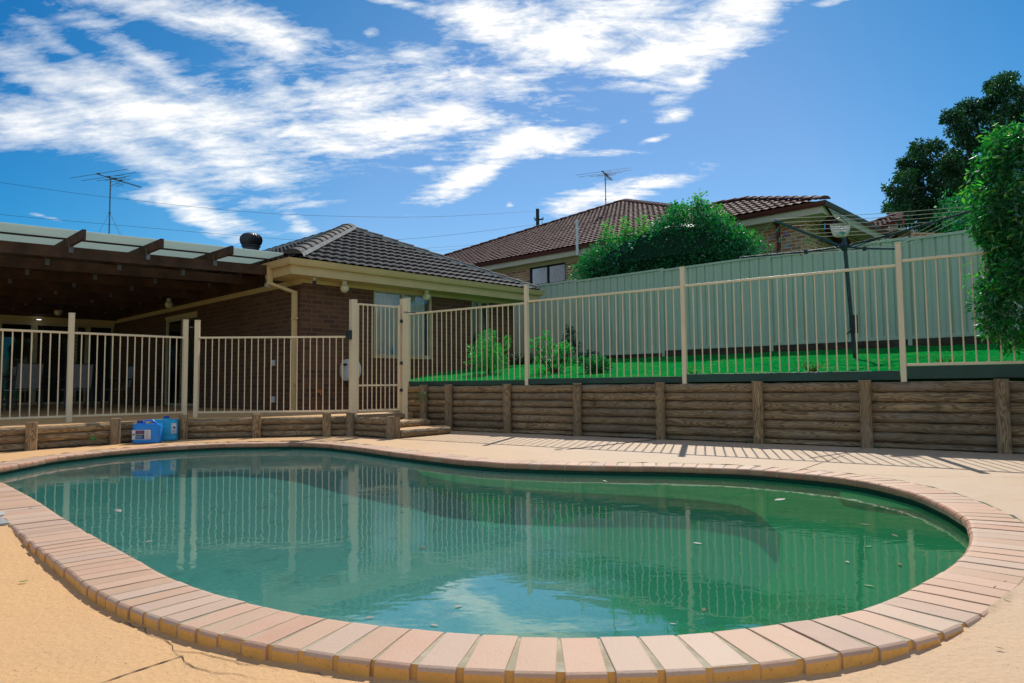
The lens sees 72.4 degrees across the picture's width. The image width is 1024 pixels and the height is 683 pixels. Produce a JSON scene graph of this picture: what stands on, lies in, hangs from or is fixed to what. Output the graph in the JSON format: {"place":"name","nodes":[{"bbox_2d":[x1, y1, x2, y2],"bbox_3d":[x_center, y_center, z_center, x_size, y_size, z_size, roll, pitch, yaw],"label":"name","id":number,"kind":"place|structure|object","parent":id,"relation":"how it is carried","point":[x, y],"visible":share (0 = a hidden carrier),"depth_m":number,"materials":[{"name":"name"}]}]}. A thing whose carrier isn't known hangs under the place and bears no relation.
{"place":"outdoors","nodes":[
{"label":"outdoors","id":0,"kind":"place"},
{"bbox_2d":[0,403,522,456],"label":"terrace","id":1,"kind":"structure","parent":0,"point":[13,423],"depth_m":11.58,"materials":[{"name":"concrete"}]},
{"bbox_2d":[1,363,44,410],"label":"patio chair","id":2,"kind":"object","parent":1,"relation":"on","point":[26,375],"visible":0.84,"depth_m":14.57,"materials":[{"name":"fabric"}]},
{"bbox_2d":[11,366,43,408],"bbox_3d":[-11.298,1.063,16.319,0.598,0.990,0.552,-4,-5,44],"label":"patio chair","id":3,"kind":"object","parent":1,"relation":"on","point":[13,370],"visible":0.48,"depth_m":16.30,"materials":[{"name":"metal"}]},
{"bbox_2d":[0,375,108,409],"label":"patio table","id":4,"kind":"object","parent":1,"relation":"on","point":[8,394],"visible":0.62,"depth_m":16.13,"materials":[{"name":"metal"}]},
{"bbox_2d":[58,364,93,409],"bbox_3d":[-9.600,0.991,15.427,0.598,0.990,0.552,-4,-5,44],"label":"patio chair","id":5,"kind":"object","parent":1,"relation":"on","point":[76,377],"visible":0.8,"depth_m":15.33,"materials":[{"name":"fabric"}]},
{"bbox_2d":[105,366,135,406],"bbox_3d":[-9.509,1.084,16.938,0.552,0.991,0.598,-4,-5,44],"label":"patio chair","id":6,"kind":"object","parent":1,"relation":"on","point":[130,376],"visible":0.81,"depth_m":16.98,"materials":[{"name":"metal"}]},
{"bbox_2d":[0,222,295,316],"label":"pergola","id":7,"kind":"object","parent":1,"relation":"on","point":[87,273],"visible":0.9,"depth_m":12.55,"materials":[{"name":"brown wood"}]},
{"bbox_2d":[0,313,348,421],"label":"pool fence","id":8,"kind":"object","parent":1,"relation":"on","point":[71,333],"visible":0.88,"depth_m":10.31,"materials":[{"name":"beige metal"}]},
{"bbox_2d":[345,298,415,418],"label":"pool gate","id":9,"kind":"structure","parent":8,"relation":"attached to","point":[352,334],"depth_m":10.91,"materials":[{"name":"beige metal"}]},
{"bbox_2d":[0,223,545,409],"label":"brick house","id":10,"kind":"structure","parent":1,"relation":"on","point":[369,267],"depth_m":14.90,"materials":[{"name":"brown brick"}]},
{"bbox_2d":[0,321,34,405],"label":"sliding door","id":11,"kind":"structure","parent":10,"relation":"in","point":[32,324],"depth_m":18.56,"materials":[{"name":"black glass"}]},
{"bbox_2d":[54,310,62,315],"bbox_3d":[-11.980,-0.804,18.492,0.200,0.250,0.200,-1,-4,0],"label":"eave lamp","id":12,"kind":"object","parent":10,"relation":"attached to","point":[58,312],"visible":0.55,"depth_m":18.43,"materials":[{"name":"white glass"}]},
{"bbox_2d":[32,322,88,404],"bbox_3d":[-12.362,0.616,19.183,0.067,2.215,1.280,-4,-5,44],"label":"sliding door","id":13,"kind":"structure","parent":10,"relation":"in","point":[86,327],"depth_m":19.14,"materials":[{"name":"black glass"}]},
{"bbox_2d":[86,325,113,403],"bbox_3d":[-11.690,0.652,19.873,0.060,2.215,0.650,-4,-5,44],"label":"glass door","id":14,"kind":"structure","parent":10,"relation":"in","point":[96,326],"depth_m":19.99,"materials":[{"name":"black glass"}]},
{"bbox_2d":[72,169,141,233],"bbox_3d":[-11.686,-3.251,20.753,3.054,3.395,1.471,-2,-4,20],"label":"tv antenna","id":15,"kind":"object","parent":10,"relation":"attached to","point":[120,180],"visible":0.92,"depth_m":20.50,"materials":[{"name":"metal"}]},
{"bbox_2d":[165,298,172,307],"bbox_3d":[-7.982,-0.886,16.291,0.180,0.230,0.180,-1,-4,0],"label":"eave lamp","id":16,"kind":"object","parent":10,"relation":"attached to","point":[168,303],"visible":1,"depth_m":16.24,"materials":[{"name":"white glass"}]},
{"bbox_2d":[164,315,196,405],"bbox_3d":[-7.914,0.478,16.758,2.000,2.105,0.082,-4,-5,44],"label":"sliding door","id":17,"kind":"structure","parent":10,"relation":"in","point":[174,327],"depth_m":16.95,"materials":[{"name":"black glass"}]},
{"bbox_2d":[239,232,262,249],"bbox_3d":[-5.425,-1.837,14.545,0.455,0.845,0.454,-1,-4,0],"label":"turbine vent","id":18,"kind":"object","parent":10,"relation":"on","point":[251,240],"visible":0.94,"depth_m":14.40,"materials":[{"name":"metal"}]},
{"bbox_2d":[340,281,348,292],"bbox_3d":[-3.158,-1.028,13.208,0.170,0.220,0.170,-1,-4,0],"label":"eave lamp","id":19,"kind":"object","parent":10,"relation":"attached to","point":[344,287],"visible":1,"depth_m":13.16,"materials":[{"name":"white glass"}]},
{"bbox_2d":[340,359,361,408],"bbox_3d":[-3.034,0.810,13.233,0.402,0.958,0.453,1,-4,-24],"label":"hose reel","id":20,"kind":"object","parent":10,"relation":"attached to","point":[345,369],"visible":0.38,"depth_m":13.14,"materials":[{"name":"white plastic"}]},
{"bbox_2d":[373,290,431,358],"bbox_3d":[-2.258,-0.329,14.441,0.145,1.370,1.510,-4,-5,44],"label":"window","id":21,"kind":"structure","parent":10,"relation":"in","point":[381,298],"depth_m":14.39,"materials":[{"name":"grey glass"}]},
{"bbox_2d":[423,291,430,300],"bbox_3d":[-1.780,-0.964,14.614,0.170,0.220,0.170,-1,-4,0],"label":"eave lamp","id":22,"kind":"object","parent":10,"relation":"hanging from","point":[426,296],"visible":0.98,"depth_m":14.56,"materials":[{"name":"white glass"}]},
{"bbox_2d":[472,301,488,368],"bbox_3d":[-0.739,-0.103,15.973,0.062,1.660,0.560,-4,-5,44],"label":"window","id":23,"kind":"structure","parent":10,"relation":"in","point":[478,303],"depth_m":16.07,"materials":[{"name":"beige metal"}]},
{"bbox_2d":[0,449,968,638],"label":"water","id":24,"kind":"structure","parent":0,"point":[519,554],"depth_m":3.58,"materials":[{"name":"green liquid"}]},
{"bbox_2d":[0,407,1023,682],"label":"pool deck","id":25,"kind":"structure","parent":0,"point":[54,627],"depth_m":2.35,"materials":[{"name":"paint"}]},
{"bbox_2d":[0,512,8,525],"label":"skimmer lid","id":26,"kind":"object","parent":25,"relation":"on","point":[3,522],"visible":1,"depth_m":3.77,"materials":[{"name":"white plastic"}]},
{"bbox_2d":[102,655,183,682],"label":"deck joint","id":27,"kind":"object","parent":25,"relation":"on","point":[142,668],"visible":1,"depth_m":1.88,"materials":[{"name":"brown"}]},
{"bbox_2d":[132,419,162,443],"bbox_3d":[-4.762,1.170,9.150,0.330,0.305,0.225,0,-4,-15],"label":"jerry can","id":28,"kind":"object","parent":25,"relation":"on","point":[142,432],"visible":1,"depth_m":9.05,"materials":[{"name":"blue plastic"}]},
{"bbox_2d":[154,416,178,440],"bbox_3d":[-4.730,1.183,9.567,0.300,0.331,0.241,1,-4,-19],"label":"jerry can","id":29,"kind":"object","parent":25,"relation":"on","point":[170,429],"visible":0.76,"depth_m":9.48,"materials":[{"name":"plastic"}]},
{"bbox_2d":[0,435,385,451],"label":"dirt strip","id":30,"kind":"object","parent":25,"relation":"on","point":[191,438],"visible":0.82,"depth_m":9.81,"materials":[{"name":"soil"}]},
{"bbox_2d":[108,617,277,669],"bbox_3d":[-0.988,0.888,2.056,0.839,0.001,0.066,-3,-4,32],"label":"paint crack","id":31,"kind":"object","parent":25,"relation":"on","point":[201,652],"visible":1,"depth_m":2.00,"materials":[{"name":"brown"}]},
{"bbox_2d":[0,412,399,450],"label":"retaining wall","id":32,"kind":"structure","parent":25,"relation":"on","point":[27,437],"depth_m":9.75,"materials":[{"name":"brown wood"}]},
{"bbox_2d":[172,648,251,677],"bbox_3d":[-0.819,0.876,1.889,0.418,0.001,0.050,-3,-4,33],"label":"paint crack","id":33,"kind":"object","parent":25,"relation":"on","point":[199,668],"visible":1,"depth_m":1.89,"materials":[{"name":"brown"}]},
{"bbox_2d":[355,413,450,437],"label":"garden steps","id":34,"kind":"structure","parent":25,"relation":"on","point":[413,427],"depth_m":10.39,"materials":[{"name":"brown wood"}]},
{"bbox_2d":[0,441,1023,682],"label":"swimming pool","id":35,"kind":"structure","parent":25,"relation":"in","point":[949,602],"depth_m":2.10,"materials":[{"name":"brick"}]},
{"bbox_2d":[408,379,1023,453],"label":"tall retaining wall","id":36,"kind":"structure","parent":25,"relation":"on","point":[881,413],"depth_m":8.21,"materials":[{"name":"brown wood"}]},
{"bbox_2d":[406,242,1023,385],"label":"pool fence","id":37,"kind":"object","parent":36,"relation":"on","point":[1000,369],"visible":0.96,"depth_m":8.51,"materials":[{"name":"beige metal"}]},
{"bbox_2d":[453,430,1023,453],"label":"dirt strip","id":38,"kind":"object","parent":25,"relation":"on","point":[752,442],"visible":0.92,"depth_m":8.21,"materials":[{"name":"soil"}]},
{"bbox_2d":[0,0,1023,519],"label":"sky","id":39,"kind":"structure","parent":0,"point":[395,116],"materials":[{"name":"blue"}]},
{"bbox_2d":[444,195,940,284],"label":"neighbour house","id":40,"kind":"structure","parent":0,"point":[547,252],"depth_m":22.01,"materials":[{"name":"tile"}]},
{"bbox_2d":[530,262,565,284],"bbox_3d":[1.178,-2.201,22.844,1.560,0.685,0.062,-4,-5,44],"label":"window","id":41,"kind":"structure","parent":40,"relation":"in","point":[563,262],"depth_m":22.83,"materials":[{"name":"grey glass"}]},
{"bbox_2d":[579,168,626,210],"bbox_3d":[3.876,-6.005,28.385,2.260,1.754,1.325,-2,-4,24],"label":"tv antenna","id":42,"kind":"object","parent":40,"relation":"on","point":[607,175],"visible":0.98,"depth_m":28.13,"materials":[{"name":"metal"}]},
{"bbox_2d":[397,343,1023,382],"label":"lawn","id":43,"kind":"structure","parent":0,"point":[885,365],"depth_m":10.71,"materials":[{"name":"green plant"}]},
{"bbox_2d":[463,329,511,374],"bbox_3d":[-0.404,0.201,12.585,0.811,0.915,0.813,-2,-4,25],"label":"garden shrub","id":44,"kind":"object","parent":43,"relation":"on","point":[484,360],"visible":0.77,"depth_m":12.52,"materials":[{"name":"green plant"}]},
{"bbox_2d":[510,353,544,364],"bbox_3d":[0.367,0.480,16.397,0.878,0.467,0.510,-1,-4,0],"label":"garden shrub","id":45,"kind":"object","parent":43,"relation":"on","point":[522,359],"visible":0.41,"depth_m":16.35,"materials":[{"name":"green plant"}]},
{"bbox_2d":[523,330,578,373],"bbox_3d":[0.650,0.266,11.582,0.938,0.915,0.714,-1,-4,0],"label":"garden shrub","id":46,"kind":"object","parent":43,"relation":"on","point":[549,368],"visible":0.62,"depth_m":11.54,"materials":[{"name":"green plant"}]},
{"bbox_2d":[556,324,585,362],"bbox_3d":[1.296,0.160,15.862,0.741,1.164,0.818,2,-4,-32],"label":"conifer","id":47,"kind":"object","parent":43,"relation":"on","point":[573,331],"visible":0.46,"depth_m":15.75,"materials":[{"name":"green plant"}]},
{"bbox_2d":[579,350,599,360],"bbox_3d":[1.672,0.419,15.508,0.610,0.498,0.415,-1,-4,0],"label":"garden shrub","id":48,"kind":"object","parent":43,"relation":"on","point":[587,353],"visible":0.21,"depth_m":15.47,"materials":[{"name":"green plant"}]},
{"bbox_2d":[572,354,614,383],"bbox_3d":[1.278,0.431,10.877,0.569,0.503,0.560,2,-4,-33],"label":"garden shrub","id":49,"kind":"object","parent":43,"relation":"on","point":[599,365],"visible":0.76,"depth_m":10.82,"materials":[{"name":"green plant"}]},
{"bbox_2d":[688,364,707,373],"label":"garden tuft","id":50,"kind":"object","parent":43,"relation":"on","point":[697,371],"visible":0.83,"depth_m":8.91,"materials":[{"name":"green plant"}]},
{"bbox_2d":[514,230,1023,360],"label":"metal fence","id":51,"kind":"object","parent":43,"relation":"on","point":[949,243],"visible":0.52,"depth_m":14.24,"materials":[{"name":"grey metal"}]},
{"bbox_2d":[597,335,1023,358],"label":"lawn edging","id":52,"kind":"object","parent":43,"relation":"on","point":[970,340],"visible":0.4,"depth_m":13.50,"materials":[{"name":"grey concrete"}]},
{"bbox_2d":[800,361,823,371],"bbox_3d":[3.589,0.310,8.333,0.290,0.159,0.178,-1,-4,0],"label":"garden tuft","id":53,"kind":"object","parent":43,"relation":"on","point":[812,369],"visible":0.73,"depth_m":8.32,"materials":[{"name":"green plant"}]},
{"bbox_2d":[740,206,977,357],"bbox_3d":[5.014,-0.634,10.497,2.586,1.955,3.115,-1,-4,10],"label":"rotary clothesline","id":54,"kind":"object","parent":43,"relation":"on","point":[844,246],"visible":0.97,"depth_m":10.37,"materials":[{"name":"metal"}]},
{"bbox_2d":[830,213,850,236],"bbox_3d":[4.419,-1.567,9.424,0.276,0.333,0.156,-1,-4,0],"label":"peg basket","id":55,"kind":"object","parent":54,"relation":"hanging from","point":[839,233],"visible":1,"depth_m":9.38,"materials":[{"name":"white plastic"}]},
{"bbox_2d":[935,357,951,365],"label":"garden tuft","id":56,"kind":"object","parent":43,"relation":"on","point":[949,360],"visible":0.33,"depth_m":7.51,"materials":[{"name":"green plant"}]},
{"bbox_2d":[957,114,1023,359],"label":"hedge shrub","id":57,"kind":"object","parent":43,"relation":"on","point":[998,231],"visible":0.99,"depth_m":6.79,"materials":[{"name":"green plant"}]},
{"bbox_2d":[521,336,1023,402],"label":"neighbour ground","id":58,"kind":"structure","parent":0,"point":[967,379],"depth_m":13.39,"materials":[{"name":"green plant"}]},
{"bbox_2d":[567,189,775,279],"bbox_3d":[3.543,-1.804,17.133,6.292,3.510,1.495,-4,-5,43],"label":"hedge shrub","id":59,"kind":"object","parent":58,"relation":"on","point":[675,241],"visible":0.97,"depth_m":16.39,"materials":[{"name":"green plant"}]},
{"bbox_2d":[880,70,1023,232],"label":"gum tree","id":60,"kind":"object","parent":58,"relation":"on","point":[962,120],"visible":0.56,"depth_m":25.11,"materials":[{"name":"green plant"}]},
{"bbox_2d":[930,188,1006,232],"bbox_3d":[11.608,-2.023,17.620,1.547,3.823,2.604,-3,-5,39],"label":"shrub","id":61,"kind":"object","parent":58,"relation":"on","point":[954,212],"visible":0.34,"depth_m":17.49,"materials":[{"name":"green plant"}]},
{"bbox_3d":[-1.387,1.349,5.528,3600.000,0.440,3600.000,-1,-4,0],"label":"ground","id":62,"kind":"structure","parent":0,"visible":0},
{"bbox_2d":[534,209,543,225],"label":"power pole","id":63,"kind":"object","parent":62,"relation":"on","point":[537,219],"visible":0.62,"depth_m":62.69,"materials":[{"name":"brown wood"}]},
{"bbox_2d":[0,182,529,216],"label":"power line","id":64,"kind":"object","parent":63,"relation":"attached to","point":[245,211],"visible":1,"depth_m":53.24,"materials":[{"name":"metal"}]},
{"bbox_2d":[0,214,529,239],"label":"power line","id":65,"kind":"object","parent":63,"relation":"attached to","point":[234,235],"visible":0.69,"depth_m":51.77,"materials":[{"name":"metal"}]}
]}

